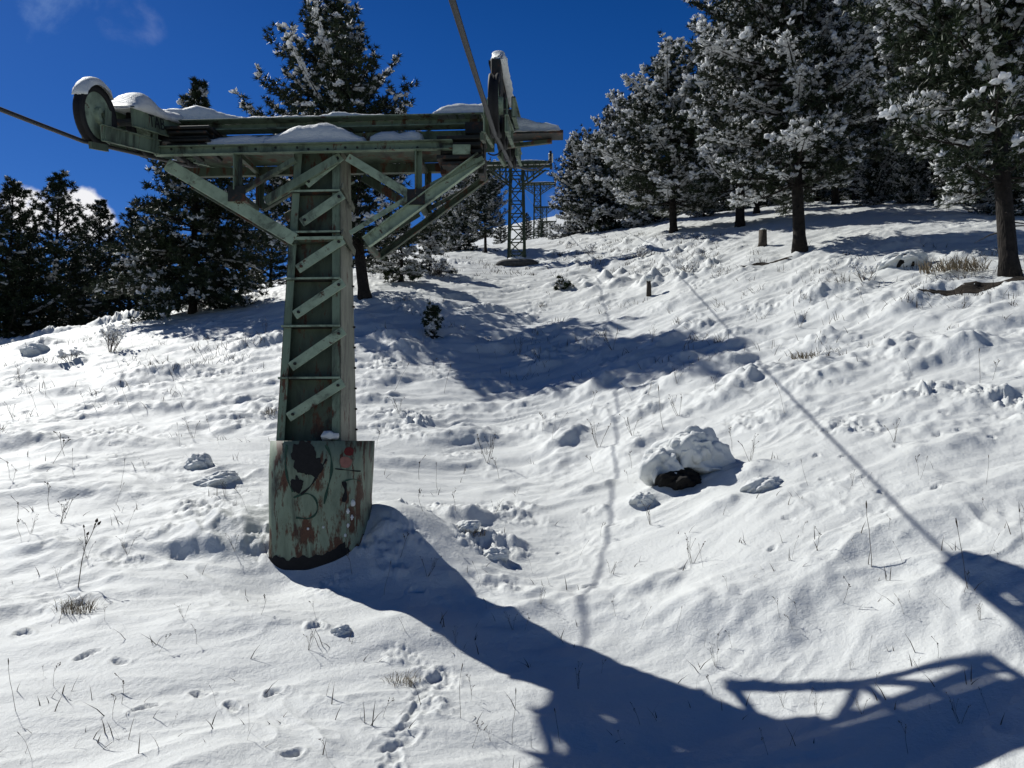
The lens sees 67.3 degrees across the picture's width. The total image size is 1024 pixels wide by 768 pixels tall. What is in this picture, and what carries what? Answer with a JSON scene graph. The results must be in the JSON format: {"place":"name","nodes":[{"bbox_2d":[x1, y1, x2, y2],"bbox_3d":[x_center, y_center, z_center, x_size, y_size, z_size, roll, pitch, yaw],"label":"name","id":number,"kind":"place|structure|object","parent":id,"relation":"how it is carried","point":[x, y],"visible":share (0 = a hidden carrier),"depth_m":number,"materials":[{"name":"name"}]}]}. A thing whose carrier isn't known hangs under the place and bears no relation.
{"place":"outdoors","nodes":[
{"label":"outdoors","id":0,"kind":"place"},
{"bbox_2d":[0,0,719,329],"label":"sky","id":1,"kind":"structure","parent":0,"point":[564,56],"materials":[{"name":"blue"}]},
{"bbox_2d":[0,191,1023,767],"bbox_3d":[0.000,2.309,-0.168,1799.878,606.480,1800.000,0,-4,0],"label":"ground","id":2,"kind":"structure","parent":0,"point":[952,405],"depth_m":7.83,"materials":[{"name":"white snow"}]},
{"bbox_2d":[8,658,15,710],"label":"dry weed","id":3,"kind":"object","parent":2,"relation":"on","point":[10,683],"visible":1,"depth_m":4.59,"materials":[{"name":"brown plant"}]},
{"bbox_2d":[0,200,40,337],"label":"pine tree","id":4,"kind":"object","parent":2,"relation":"on","point":[7,311],"visible":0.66,"depth_m":38.95,"materials":[{"name":"green plant"}]},
{"bbox_2d":[0,175,67,338],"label":"pine tree","id":5,"kind":"object","parent":2,"relation":"on","point":[8,194],"visible":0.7,"depth_m":40.23,"materials":[{"name":"green plant"}]},
{"bbox_2d":[19,343,49,355],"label":"snow clump","id":6,"kind":"object","parent":2,"relation":"on","point":[32,349],"visible":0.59,"depth_m":24.47,"materials":[{"name":"white snow"}]},
{"bbox_2d":[3,227,72,334],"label":"pine tree","id":7,"kind":"object","parent":2,"relation":"on","point":[30,239],"visible":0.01,"depth_m":50.45,"materials":[{"name":"green plant"}]},
{"bbox_2d":[4,170,117,336],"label":"pine tree","id":8,"kind":"object","parent":2,"relation":"on","point":[57,253],"visible":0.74,"depth_m":42.35,"materials":[{"name":"green plant"}]},
{"bbox_2d":[58,494,78,522],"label":"dry weed","id":9,"kind":"object","parent":2,"relation":"on","point":[65,508],"visible":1,"depth_m":8.71,"materials":[{"name":"brown plant"}]},
{"bbox_2d":[55,347,83,361],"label":"twiggy shrub","id":10,"kind":"object","parent":2,"relation":"on","point":[64,355],"visible":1,"depth_m":22.27,"materials":[{"name":"plant"}]},
{"bbox_2d":[46,593,115,614],"bbox_3d":[-3.530,1.781,6.216,0.580,0.191,0.540,0,-4,0],"label":"grass clump","id":11,"kind":"object","parent":2,"relation":"on","point":[77,609],"visible":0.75,"depth_m":6.22,"materials":[{"name":"plant"}]},
{"bbox_2d":[59,230,106,318],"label":"pine tree","id":12,"kind":"object","parent":2,"relation":"on","point":[78,244],"depth_m":56.32,"materials":[{"name":"green plant"}]},
{"bbox_2d":[78,518,100,587],"bbox_3d":[-3.769,1.514,6.863,0.083,0.610,0.150,-3,-5,31],"label":"dry weed","id":13,"kind":"object","parent":2,"relation":"on","point":[87,533],"visible":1,"depth_m":6.83,"materials":[{"name":"brown plant"}]},
{"bbox_2d":[50,198,139,325],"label":"pine tree","id":14,"kind":"object","parent":2,"relation":"on","point":[100,207],"visible":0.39,"depth_m":47.35,"materials":[{"name":"green plant"}]},
{"bbox_2d":[97,321,134,351],"bbox_3d":[-12.168,-1.461,23.686,1.170,1.055,0.902,-1,-4,18],"label":"twiggy shrub","id":15,"kind":"object","parent":2,"relation":"on","point":[113,335],"visible":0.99,"depth_m":23.59,"materials":[{"name":"plant"}]},
{"bbox_2d":[87,207,149,311],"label":"pine tree","id":16,"kind":"object","parent":2,"relation":"on","point":[130,214],"visible":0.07,"depth_m":50.52,"materials":[{"name":"green plant"}]},
{"bbox_2d":[108,196,181,310],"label":"pine tree","id":17,"kind":"object","parent":2,"relation":"on","point":[144,218],"visible":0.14,"depth_m":46.08,"materials":[{"name":"green plant"}]},
{"bbox_2d":[80,76,281,323],"bbox_3d":[-12.812,-7.168,30.546,7.321,10.394,7.054,2,-5,-29],"label":"spruce tree","id":18,"kind":"object","parent":2,"relation":"on","point":[208,281],"visible":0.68,"depth_m":29.41,"materials":[{"name":"green plant"}]},
{"bbox_2d":[183,452,212,469],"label":"snow clump","id":19,"kind":"object","parent":2,"relation":"on","point":[194,461],"visible":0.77,"depth_m":11.18,"materials":[{"name":"white snow"}]},
{"bbox_2d":[192,470,239,486],"bbox_3d":[-4.048,1.339,10.523,0.630,0.292,0.592,-11,0,-18],"label":"snow clump","id":20,"kind":"object","parent":2,"relation":"on","point":[217,478],"visible":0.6,"depth_m":10.37,"materials":[{"name":"white snow"}]},
{"bbox_2d":[218,219,268,292],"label":"pine tree","id":21,"kind":"object","parent":2,"relation":"on","point":[251,228],"visible":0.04,"depth_m":50.33,"materials":[{"name":"green plant"}]},
{"bbox_2d":[246,200,287,289],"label":"pine tree","id":22,"kind":"object","parent":2,"relation":"on","point":[274,261],"visible":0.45,"depth_m":46.21,"materials":[{"name":"green plant"}]},
{"bbox_2d":[263,407,276,414],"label":"grass clump","id":23,"kind":"object","parent":2,"relation":"on","point":[268,410],"visible":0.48,"depth_m":15.23,"materials":[{"name":"plant"}]},
{"bbox_2d":[303,623,320,650],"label":"dry weed","id":24,"kind":"object","parent":2,"relation":"on","point":[311,638],"visible":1,"depth_m":5.63,"materials":[{"name":"brown plant"}]},
{"bbox_2d":[71,50,562,569],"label":"lift tower","id":25,"kind":"structure","parent":2,"relation":"on","point":[321,464],"depth_m":7.88,"materials":[{"name":"green metal"}]},
{"bbox_2d":[0,107,537,214],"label":"haul rope","id":26,"kind":"object","parent":25,"relation":"attached to","point":[39,124],"visible":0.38,"depth_m":6.64,"materials":[{"name":"metal"}]},
{"bbox_2d":[449,0,555,196],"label":"haul rope","id":27,"kind":"object","parent":25,"relation":"attached to","point":[460,25],"visible":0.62,"depth_m":5.09,"materials":[{"name":"metal"}]},
{"bbox_2d":[229,0,446,299],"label":"pine tree","id":28,"kind":"object","parent":2,"relation":"on","point":[337,76],"visible":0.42,"depth_m":26.50,"materials":[{"name":"green plant"}]},
{"bbox_2d":[330,624,351,635],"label":"snow clump","id":29,"kind":"object","parent":2,"relation":"on","point":[341,629],"visible":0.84,"depth_m":5.87,"materials":[{"name":"white snow"}]},
{"bbox_2d":[367,236,405,273],"bbox_3d":[-5.959,-6.435,36.572,2.703,2.964,2.119,-4,-5,41],"label":"young pine","id":30,"kind":"object","parent":2,"relation":"on","point":[369,271],"visible":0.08,"depth_m":36.39,"materials":[{"name":"green plant"}]},
{"bbox_2d":[370,223,428,282],"bbox_3d":[-4.626,-5.360,31.532,2.296,3.211,2.929,1,-4,-17],"label":"young pine","id":31,"kind":"object","parent":2,"relation":"on","point":[412,272],"visible":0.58,"depth_m":31.25,"materials":[{"name":"green plant"}]},
{"bbox_2d":[378,669,421,686],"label":"grass clump","id":32,"kind":"object","parent":2,"relation":"on","point":[407,679],"visible":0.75,"depth_m":5.27,"materials":[{"name":"plant"}]},
{"bbox_2d":[420,556,441,575],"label":"dry weed","id":33,"kind":"object","parent":2,"relation":"on","point":[432,565],"visible":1,"depth_m":7.16,"materials":[{"name":"brown plant"}]},
{"bbox_2d":[420,301,443,338],"bbox_3d":[-2.375,-1.725,23.187,0.737,1.498,1.112,0,-4,0],"label":"pine seedling","id":34,"kind":"object","parent":2,"relation":"on","point":[432,321],"visible":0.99,"depth_m":22.87,"materials":[{"name":"green plant"}]},
{"bbox_2d":[409,213,458,274],"bbox_3d":[-3.715,-6.122,34.427,2.807,3.335,2.201,1,-4,-19],"label":"young pine","id":35,"kind":"object","parent":2,"relation":"on","point":[429,242],"visible":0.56,"depth_m":34.20,"materials":[{"name":"green plant"}]},
{"bbox_2d":[422,196,445,248],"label":"pine tree","id":36,"kind":"object","parent":2,"relation":"on","point":[434,201],"visible":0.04,"depth_m":54.65,"materials":[{"name":"green plant"}]},
{"bbox_2d":[429,259,452,276],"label":"twiggy shrub","id":37,"kind":"object","parent":2,"relation":"on","point":[435,267],"visible":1,"depth_m":33.40,"materials":[{"name":"plant"}]},
{"bbox_2d":[431,176,483,252],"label":"pine tree","id":38,"kind":"object","parent":2,"relation":"on","point":[454,226],"visible":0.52,"depth_m":49.98,"materials":[{"name":"green plant"}]},
{"bbox_2d":[456,520,480,532],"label":"snow clump","id":39,"kind":"object","parent":2,"relation":"on","point":[466,525],"visible":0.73,"depth_m":8.38,"materials":[{"name":"white snow"}]},
{"bbox_2d":[462,528,485,536],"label":"grass clump","id":40,"kind":"object","parent":2,"relation":"on","point":[477,532],"visible":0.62,"depth_m":8.32,"materials":[{"name":"plant"}]},
{"bbox_2d":[477,434,495,462],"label":"dry weed","id":41,"kind":"object","parent":2,"relation":"on","point":[490,448],"visible":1,"depth_m":12.65,"materials":[{"name":"brown plant"}]},
{"bbox_2d":[458,157,514,252],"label":"pine tree","id":42,"kind":"object","parent":2,"relation":"on","point":[484,197],"visible":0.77,"depth_m":46.39,"materials":[{"name":"green plant"}]},
{"bbox_2d":[482,547,509,562],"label":"snow clump","id":43,"kind":"object","parent":2,"relation":"on","point":[497,553],"visible":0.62,"depth_m":7.91,"materials":[{"name":"white snow"}]},
{"bbox_2d":[493,215,507,243],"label":"pine tree","id":44,"kind":"object","parent":2,"relation":"on","point":[500,232],"visible":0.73,"depth_m":86.18,"materials":[{"name":"green plant"}]},
{"bbox_2d":[0,232,1023,766],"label":"undergrowth","id":45,"kind":"object","parent":2,"relation":"on","point":[718,274],"visible":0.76,"depth_m":17.89,"materials":[{"name":"brown plant"}]},
{"bbox_2d":[486,151,552,266],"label":"lift tower","id":46,"kind":"structure","parent":2,"relation":"on","point":[523,260],"depth_m":40.55,"materials":[{"name":"metal"}]},
{"bbox_2d":[519,212,535,239],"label":"pine tree","id":47,"kind":"object","parent":2,"relation":"on","point":[528,227],"visible":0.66,"depth_m":96.45,"materials":[{"name":"green plant"}]},
{"bbox_2d":[518,180,556,238],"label":"lift tower","id":48,"kind":"structure","parent":2,"relation":"on","point":[536,184],"depth_m":83.42,"materials":[{"name":"metal"}]},
{"bbox_2d":[535,219,547,238],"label":"pine tree","id":49,"kind":"object","parent":2,"relation":"on","point":[543,230],"visible":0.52,"depth_m":111.72,"materials":[{"name":"green plant"}]},
{"bbox_2d":[535,203,555,235],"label":"lift tower","id":50,"kind":"structure","parent":2,"relation":"on","point":[545,211],"depth_m":130.17,"materials":[{"name":"metal"}]},
{"bbox_2d":[553,275,574,290],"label":"juniper bush","id":51,"kind":"object","parent":2,"relation":"on","point":[563,285],"visible":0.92,"depth_m":30.48,"materials":[{"name":"green plant"}]},
{"bbox_2d":[544,123,627,239],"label":"pine tree","id":52,"kind":"object","parent":2,"relation":"on","point":[579,202],"visible":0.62,"depth_m":54.74,"materials":[{"name":"green plant"}]},
{"bbox_2d":[581,242,597,254],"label":"twiggy shrub","id":53,"kind":"object","parent":2,"relation":"on","point":[590,247],"visible":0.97,"depth_m":40.59,"materials":[{"name":"plant"}]},
{"bbox_2d":[587,419,610,445],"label":"dry weed","id":54,"kind":"object","parent":2,"relation":"on","point":[595,433],"visible":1,"depth_m":12.71,"materials":[{"name":"brown plant"}]},
{"bbox_2d":[595,330,619,349],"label":"dry weed","id":55,"kind":"object","parent":2,"relation":"on","point":[606,338],"visible":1,"depth_m":20.18,"materials":[{"name":"brown plant"}]},
{"bbox_2d":[581,85,681,232],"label":"pine tree","id":56,"kind":"object","parent":2,"relation":"on","point":[637,218],"visible":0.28,"depth_m":52.68,"materials":[{"name":"green plant"}]},
{"bbox_2d":[629,244,650,257],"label":"twiggy shrub","id":57,"kind":"object","parent":2,"relation":"on","point":[641,251],"visible":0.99,"depth_m":35.21,"materials":[{"name":"plant"}]},
{"bbox_2d":[629,492,654,506],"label":"snow clump","id":58,"kind":"object","parent":2,"relation":"on","point":[646,498],"visible":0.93,"depth_m":9.34,"materials":[{"name":"white snow"}]},
{"bbox_2d":[641,501,650,523],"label":"dry weed","id":59,"kind":"object","parent":2,"relation":"on","point":[649,520],"visible":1,"depth_m":8.62,"materials":[{"name":"brown plant"}]},
{"bbox_2d":[644,274,652,296],"bbox_3d":[4.652,-3.322,26.175,0.294,0.843,0.282,-4,-6,42],"label":"marker post","id":60,"kind":"object","parent":2,"relation":"on","point":[648,278],"visible":1,"depth_m":26.11,"materials":[{"name":"brown wood"}]},
{"bbox_2d":[582,30,746,232],"bbox_3d":[8.102,-13.005,41.008,9.034,10.685,8.523,-2,-5,26],"label":"pine tree","id":61,"kind":"object","parent":2,"relation":"on","point":[667,82],"visible":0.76,"depth_m":39.68,"materials":[{"name":"green plant"}]},
{"bbox_2d":[668,395,681,415],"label":"dry weed","id":62,"kind":"object","parent":2,"relation":"on","point":[674,403],"visible":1,"depth_m":12.89,"materials":[{"name":"brown plant"}]},
{"bbox_2d":[664,158,691,214],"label":"young pine","id":63,"kind":"object","parent":2,"relation":"on","point":[681,213],"visible":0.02,"depth_m":68.43,"materials":[{"name":"green plant"}]},
{"bbox_2d":[674,259,696,271],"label":"twiggy shrub","id":64,"kind":"object","parent":2,"relation":"on","point":[679,266],"visible":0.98,"depth_m":28.02,"materials":[{"name":"plant"}]},
{"bbox_2d":[638,425,735,490],"bbox_3d":[2.208,0.962,9.892,1.221,0.866,0.927,2,-5,-26],"label":"boulder","id":65,"kind":"object","parent":2,"relation":"on","point":[685,458],"visible":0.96,"depth_m":9.59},
{"bbox_2d":[685,533,704,562],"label":"dry weed","id":66,"kind":"object","parent":2,"relation":"on","point":[691,546],"visible":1,"depth_m":7.34,"materials":[{"name":"brown plant"}]},
{"bbox_2d":[682,177,729,217],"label":"young pine","id":67,"kind":"object","parent":2,"relation":"on","point":[695,214],"visible":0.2,"depth_m":50.48,"materials":[{"name":"green plant"}]},
{"bbox_2d":[710,180,753,210],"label":"young pine","id":68,"kind":"object","parent":2,"relation":"on","point":[729,187],"visible":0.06,"depth_m":62.40,"materials":[{"name":"green plant"}]},
{"bbox_2d":[643,0,824,226],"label":"pine tree","id":69,"kind":"object","parent":2,"relation":"on","point":[702,153],"visible":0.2,"depth_m":38.12,"materials":[{"name":"green plant"}]},
{"bbox_2d":[738,433,758,460],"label":"dry weed","id":70,"kind":"object","parent":2,"relation":"on","point":[753,447],"visible":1,"depth_m":9.42,"materials":[{"name":"brown plant"}]},
{"bbox_2d":[723,60,784,213],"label":"pine tree","id":71,"kind":"object","parent":2,"relation":"on","point":[756,209],"depth_m":46.75,"materials":[{"name":"green plant"}]},
{"bbox_2d":[739,475,782,492],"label":"snow clump","id":72,"kind":"object","parent":2,"relation":"on","point":[759,484],"visible":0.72,"depth_m":8.60,"materials":[{"name":"white snow"}]},
{"bbox_2d":[744,188,778,206],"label":"young pine","id":73,"kind":"object","parent":2,"relation":"on","point":[765,203],"visible":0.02,"depth_m":66.42,"materials":[{"name":"green plant"}]},
{"bbox_2d":[758,228,766,246],"bbox_3d":[9.615,-5.578,29.539,0.394,0.814,0.394,0,-4,0],"label":"tree stump","id":74,"kind":"object","parent":2,"relation":"on","point":[762,241],"visible":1,"depth_m":29.41,"materials":[{"name":"brown wood"}]},
{"bbox_2d":[679,0,908,252],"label":"pine tree","id":75,"kind":"object","parent":2,"relation":"on","point":[785,31],"visible":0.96,"depth_m":25.84,"materials":[{"name":"green plant"}]},
{"bbox_2d":[789,349,819,359],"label":"grass clump","id":76,"kind":"object","parent":2,"relation":"on","point":[802,356],"visible":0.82,"depth_m":14.50,"materials":[{"name":"plant"}]},
{"bbox_2d":[803,181,815,202],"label":"pine tree","id":77,"kind":"object","parent":2,"relation":"on","point":[811,190],"depth_m":63.10,"materials":[{"name":"green plant"}]},
{"bbox_2d":[785,35,858,204],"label":"pine tree","id":78,"kind":"object","parent":2,"relation":"on","point":[835,196],"visible":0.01,"depth_m":50.85,"materials":[{"name":"green plant"}]},
{"bbox_2d":[807,181,851,201],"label":"young pine","id":79,"kind":"object","parent":2,"relation":"on","point":[823,193],"visible":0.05,"depth_m":66.31,"materials":[{"name":"green plant"}]},
{"bbox_2d":[819,179,864,200],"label":"young pine","id":80,"kind":"object","parent":2,"relation":"on","point":[846,195],"visible":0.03,"depth_m":70.36,"materials":[{"name":"green plant"}]},
{"bbox_2d":[806,0,894,195],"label":"pine tree","id":81,"kind":"object","parent":2,"relation":"on","point":[863,129],"visible":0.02,"depth_m":45.02,"materials":[{"name":"green plant"}]},
{"bbox_2d":[845,167,860,199],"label":"pine tree","id":82,"kind":"object","parent":2,"relation":"on","point":[854,197],"depth_m":61.05,"materials":[{"name":"green plant"}]},
{"bbox_2d":[848,262,881,281],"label":"twiggy shrub","id":83,"kind":"object","parent":2,"relation":"on","point":[854,267],"visible":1,"depth_m":19.49,"materials":[{"name":"white plant"}]},
{"bbox_2d":[865,501,871,566],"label":"dry weed","id":84,"kind":"object","parent":2,"relation":"on","point":[869,533],"visible":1,"depth_m":6.51,"materials":[{"name":"brown plant"}]},
{"bbox_2d":[848,146,895,206],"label":"young pine","id":85,"kind":"object","parent":2,"relation":"on","point":[872,178],"visible":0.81,"depth_m":42.44,"materials":[{"name":"green plant"}]},
{"bbox_2d":[837,0,929,203],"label":"pine tree","id":86,"kind":"object","parent":2,"relation":"on","point":[887,123],"visible":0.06,"depth_m":43.35,"materials":[{"name":"green plant"}]},
{"bbox_2d":[887,418,900,441],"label":"dry weed","id":87,"kind":"object","parent":2,"relation":"on","point":[895,430],"visible":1,"depth_m":9.16,"materials":[{"name":"brown plant"}]},
{"bbox_2d":[852,0,941,203],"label":"pine tree","id":88,"kind":"object","parent":2,"relation":"on","point":[885,59],"visible":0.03,"depth_m":41.62,"materials":[{"name":"green plant"}]},
{"bbox_2d":[876,249,928,270],"bbox_3d":[10.503,-3.247,20.725,1.342,0.691,1.213,-12,-4,-1],"label":"snow clump","id":89,"kind":"object","parent":2,"relation":"on","point":[906,258],"visible":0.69,"depth_m":20.37,"materials":[{"name":"white snow"}]},
{"bbox_2d":[886,146,935,204],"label":"young pine","id":90,"kind":"object","parent":2,"relation":"on","point":[909,179],"visible":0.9,"depth_m":40.43,"materials":[{"name":"green plant"}]},
{"bbox_2d":[873,20,967,202],"bbox_3d":[23.550,-15.842,39.442,8.306,14.416,9.115,-3,-5,39],"label":"pine tree","id":91,"kind":"object","parent":2,"relation":"on","point":[906,70],"depth_m":39.36,"materials":[{"name":"green plant"}]},
{"bbox_2d":[832,0,1023,276],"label":"pine tree","id":92,"kind":"object","parent":2,"relation":"on","point":[985,79],"visible":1,"depth_m":17.39,"materials":[{"name":"green plant"}]},
{"bbox_2d":[913,174,946,198],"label":"young pine","id":93,"kind":"object","parent":2,"relation":"on","point":[928,195],"visible":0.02,"depth_m":57.37,"materials":[{"name":"green plant"}]},
{"bbox_2d":[912,252,992,273],"bbox_3d":[10.352,-2.866,18.191,1.996,0.390,1.478,0,-4,0],"label":"grass clump","id":94,"kind":"object","parent":2,"relation":"on","point":[953,265],"visible":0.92,"depth_m":18.05,"materials":[{"name":"plant"}]},
{"bbox_2d":[946,692,970,723],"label":"dry weed","id":95,"kind":"object","parent":2,"relation":"on","point":[954,707],"visible":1,"depth_m":4.61,"materials":[{"name":"brown plant"}]},
{"bbox_2d":[928,130,991,205],"bbox_3d":[22.099,-10.683,37.725,3.304,4.523,3.281,3,-5,-35],"label":"young pine","id":96,"kind":"object","parent":2,"relation":"on","point":[941,182],"visible":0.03,"depth_m":37.85,"materials":[{"name":"green plant"}]},
{"bbox_2d":[955,518,967,588],"bbox_3d":[3.373,1.278,5.760,0.163,0.553,0.012,3,-5,-37],"label":"dry weed","id":97,"kind":"object","parent":2,"relation":"on","point":[961,550],"visible":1,"depth_m":5.76,"materials":[{"name":"brown plant"}]},
{"bbox_2d":[914,39,1022,209],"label":"pine tree","id":98,"kind":"object","parent":2,"relation":"on","point":[932,66],"visible":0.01,"depth_m":35.97,"materials":[{"name":"green plant"}]},
{"bbox_2d":[919,276,1023,295],"bbox_3d":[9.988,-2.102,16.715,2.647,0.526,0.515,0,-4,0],"label":"bare ground","id":99,"kind":"structure","parent":2,"relation":"on","point":[967,287],"depth_m":16.73,"materials":[{"name":"brown soil"}]},
{"bbox_2d":[940,1,1023,198],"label":"pine tree","id":100,"kind":"object","parent":2,"relation":"on","point":[968,126],"visible":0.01,"depth_m":28.70,"materials":[{"name":"green plant"}]},
{"bbox_2d":[961,126,1023,215],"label":"young pine","id":101,"kind":"object","parent":2,"relation":"on","point":[991,209],"visible":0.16,"depth_m":31.49,"materials":[{"name":"green plant"}]},
{"bbox_2d":[740,256,791,266],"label":"bare ground","id":102,"kind":"structure","parent":0,"point":[760,263],"depth_m":25.82,"materials":[{"name":"brown soil"}]}
]}

